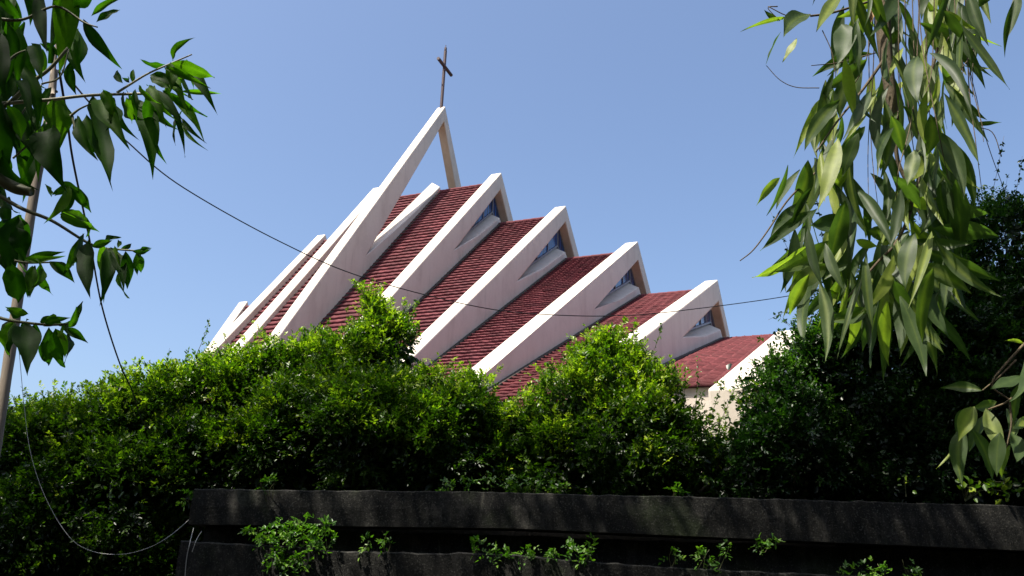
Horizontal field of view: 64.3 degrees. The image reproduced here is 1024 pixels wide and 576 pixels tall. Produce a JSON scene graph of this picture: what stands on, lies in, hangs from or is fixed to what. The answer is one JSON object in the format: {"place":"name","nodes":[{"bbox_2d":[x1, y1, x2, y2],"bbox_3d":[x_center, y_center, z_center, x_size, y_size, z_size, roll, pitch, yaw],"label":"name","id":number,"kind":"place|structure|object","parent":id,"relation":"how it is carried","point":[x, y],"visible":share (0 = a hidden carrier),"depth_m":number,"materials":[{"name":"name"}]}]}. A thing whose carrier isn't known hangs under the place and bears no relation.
{"place":"outdoors","nodes":[
{"label":"outdoors","id":0,"kind":"place"},
{"bbox_2d":[0,0,1023,419],"label":"sky","id":1,"kind":"structure","parent":0,"point":[662,126],"materials":[{"name":"blue"}]},
{"bbox_2d":[24,528,1009,575],"bbox_3d":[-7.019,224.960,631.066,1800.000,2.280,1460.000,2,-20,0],"label":"ground","id":2,"kind":"structure","parent":0,"point":[563,535],"depth_m":8.17,"materials":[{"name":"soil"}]},
{"bbox_2d":[0,44,57,453],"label":"wooden pole","id":3,"kind":"object","parent":2,"relation":"on","point":[8,362],"visible":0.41,"depth_m":3.02,"materials":[{"name":"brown wood"}]},
{"bbox_2d":[58,70,151,435],"bbox_3d":[-2.868,0.330,5.927,0.124,0.656,6.007,8,-20,-17],"label":"cable","id":4,"kind":"object","parent":3,"relation":"attached to","point":[69,136],"visible":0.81,"depth_m":5.16,"materials":[{"name":"black plastic"}]},
{"bbox_2d":[61,69,818,316],"bbox_3d":[0.455,-0.269,6.959,8.246,1.350,2.188,19,-26,-39],"label":"cable","id":5,"kind":"object","parent":3,"relation":"attached to","point":[78,89],"visible":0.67,"depth_m":6.91,"materials":[{"name":"black plastic"}]},
{"bbox_2d":[0,379,153,575],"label":"shrub","id":6,"kind":"object","parent":2,"relation":"on","point":[25,539],"visible":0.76,"depth_m":8.48,"materials":[{"name":"green plant"}]},
{"bbox_2d":[0,0,220,375],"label":"broadleaf tree","id":7,"kind":"object","parent":2,"relation":"on","point":[30,139],"visible":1,"depth_m":2.15,"materials":[{"name":"green plant"}]},
{"bbox_2d":[21,356,213,575],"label":"shrub","id":8,"kind":"object","parent":2,"relation":"on","point":[96,447],"visible":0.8,"depth_m":8.63,"materials":[{"name":"green plant"}]},
{"bbox_2d":[99,318,313,543],"bbox_3d":[-3.465,1.695,9.461,3.059,2.724,1.872,10,-21,-21],"label":"shrub","id":9,"kind":"object","parent":2,"relation":"on","point":[212,382],"visible":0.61,"depth_m":9.08,"materials":[{"name":"green plant"}]},
{"bbox_2d":[187,317,357,513],"bbox_3d":[-2.624,1.502,9.472,2.867,2.439,1.693,-5,-21,18],"label":"shrub","id":10,"kind":"object","parent":2,"relation":"on","point":[272,399],"visible":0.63,"depth_m":8.98,"materials":[{"name":"green plant"}]},
{"bbox_2d":[253,278,461,490],"bbox_3d":[-1.704,1.185,9.300,2.065,2.935,1.805,-16,-26,40],"label":"shrub","id":11,"kind":"object","parent":2,"relation":"on","point":[357,378],"visible":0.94,"depth_m":8.91,"materials":[{"name":"green plant"}]},
{"bbox_2d":[335,352,517,491],"bbox_3d":[-0.959,1.603,8.983,2.352,1.978,1.450,2,-20,0],"label":"shrub","id":12,"kind":"object","parent":2,"relation":"on","point":[453,398],"visible":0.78,"depth_m":8.73,"materials":[{"name":"green plant"}]},
{"bbox_2d":[414,372,562,493],"bbox_3d":[-0.119,1.850,9.263,2.368,1.785,1.388,2,-20,0],"label":"shrub","id":13,"kind":"object","parent":2,"relation":"on","point":[500,440],"visible":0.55,"depth_m":8.92,"materials":[{"name":"green plant"}]},
{"bbox_2d":[196,45,797,450],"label":"church","id":14,"kind":"structure","parent":2,"relation":"on","point":[475,245],"depth_m":28.87,"materials":[{"name":"white paint"}]},
{"bbox_2d":[467,197,500,233],"bbox_3d":[-0.917,-2.231,35.816,0.070,4.600,8.560,-6,-21,20],"label":"window","id":15,"kind":"structure","parent":14,"relation":"in","point":[492,208],"depth_m":35.95,"materials":[{"name":"blue glass"}]},
{"bbox_2d":[528,229,566,267],"bbox_3d":[1.877,-0.633,34.077,0.070,4.610,10.880,-6,-21,20],"label":"window","id":16,"kind":"structure","parent":14,"relation":"in","point":[556,242],"depth_m":34.00,"materials":[{"name":"blue glass"}]},
{"bbox_2d":[605,267,636,296],"bbox_3d":[4.693,0.859,32.368,0.070,4.200,13.200,-6,-21,20],"label":"window","id":17,"kind":"structure","parent":14,"relation":"in","point":[628,277],"depth_m":32.21,"materials":[{"name":"blue glass"}]},
{"bbox_2d":[691,309,715,329],"bbox_3d":[7.519,2.330,30.662,0.070,3.830,17.120,-6,-21,20],"label":"window","id":18,"kind":"structure","parent":14,"relation":"in","point":[708,318],"depth_m":30.27,"materials":[{"name":"blue glass"}]},
{"bbox_2d":[175,540,856,575],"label":"retaining wall","id":19,"kind":"structure","parent":2,"relation":"on","point":[217,559],"depth_m":7.15,"materials":[{"name":"concrete"}]},
{"bbox_2d":[185,528,193,574],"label":"cable","id":20,"kind":"object","parent":19,"relation":"on","point":[187,552],"visible":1,"depth_m":7.08,"materials":[{"name":"grey plastic"}]},
{"bbox_2d":[238,512,338,575],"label":"weed plant","id":21,"kind":"object","parent":19,"relation":"on","point":[259,537],"visible":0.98,"depth_m":7.17,"materials":[{"name":"green plant"}]},
{"bbox_2d":[358,531,395,560],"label":"weed plant","id":22,"kind":"object","parent":19,"relation":"on","point":[383,544],"visible":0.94,"depth_m":7.19,"materials":[{"name":"green plant"}]},
{"bbox_2d":[470,532,597,569],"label":"weed plant","id":23,"kind":"object","parent":19,"relation":"on","point":[531,553],"visible":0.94,"depth_m":7.17,"materials":[{"name":"green plant"}]},
{"bbox_2d":[658,546,685,566],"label":"weed plant","id":24,"kind":"object","parent":19,"relation":"on","point":[674,549],"visible":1,"depth_m":7.19,"materials":[{"name":"green plant"}]},
{"bbox_2d":[689,539,732,572],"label":"weed plant","id":25,"kind":"object","parent":19,"relation":"on","point":[710,561],"visible":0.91,"depth_m":7.19,"materials":[{"name":"green plant"}]},
{"bbox_2d":[751,532,785,554],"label":"weed plant","id":26,"kind":"object","parent":19,"relation":"on","point":[768,542],"visible":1,"depth_m":7.23,"materials":[{"name":"green plant"}]},
{"bbox_2d":[836,555,922,575],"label":"weed plant","id":27,"kind":"object","parent":19,"relation":"on","point":[916,569],"visible":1,"depth_m":7.17,"materials":[{"name":"green plant"}]},
{"bbox_2d":[188,488,1023,575],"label":"retaining wall","id":28,"kind":"structure","parent":2,"relation":"on","point":[973,532],"depth_m":7.77,"materials":[{"name":"concrete"}]},
{"bbox_2d":[19,354,188,554],"bbox_3d":[-3.489,1.428,7.046,1.656,1.667,0.710,14,-23,-31],"label":"cable","id":29,"kind":"object","parent":28,"relation":"attached to","point":[44,494],"visible":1,"depth_m":6.80,"materials":[{"name":"grey plastic"}]},
{"bbox_2d":[175,473,277,510],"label":"weed plant","id":30,"kind":"object","parent":28,"relation":"on","point":[261,480],"visible":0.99,"depth_m":7.69,"materials":[{"name":"green plant"}]},
{"bbox_2d":[434,471,689,495],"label":"weed plant","id":31,"kind":"object","parent":28,"relation":"on","point":[558,484],"visible":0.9,"depth_m":7.88,"materials":[{"name":"green plant"}]},
{"bbox_2d":[897,474,918,496],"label":"garden plant","id":32,"kind":"object","parent":28,"relation":"on","point":[905,479],"visible":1,"depth_m":8.01,"materials":[{"name":"green plant"}]},
{"bbox_2d":[955,467,1023,504],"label":"garden plant","id":33,"kind":"object","parent":28,"relation":"on","point":[1002,485],"visible":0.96,"depth_m":7.93,"materials":[{"name":"green plant"}]},
{"bbox_2d":[487,316,728,495],"bbox_3d":[0.993,1.483,9.215,3.015,2.626,1.777,2,-20,0],"label":"shrub","id":34,"kind":"object","parent":2,"relation":"on","point":[610,389],"visible":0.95,"depth_m":8.97,"materials":[{"name":"green plant"}]},
{"bbox_2d":[609,352,778,497],"bbox_3d":[2.069,1.736,9.197,2.000,2.101,1.379,11,-22,-24],"label":"shrub","id":35,"kind":"object","parent":2,"relation":"on","point":[706,444],"visible":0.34,"depth_m":9.02,"materials":[{"name":"green plant"}]},
{"bbox_2d":[690,312,920,502],"bbox_3d":[3.226,1.436,8.987,2.736,2.603,1.637,2,-20,0],"label":"shrub","id":36,"kind":"object","parent":2,"relation":"on","point":[801,423],"visible":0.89,"depth_m":8.70,"materials":[{"name":"green plant"}]},
{"bbox_2d":[692,138,1023,505],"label":"vine covered tree","id":37,"kind":"object","parent":2,"relation":"on","point":[912,406],"visible":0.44,"depth_m":8.75,"materials":[{"name":"green plant"}]},
{"bbox_2d":[740,0,1023,484],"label":"eucalyptus tree","id":38,"kind":"object","parent":2,"relation":"on","point":[934,197],"visible":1,"depth_m":2.24,"materials":[{"name":"green plant"}]}
]}

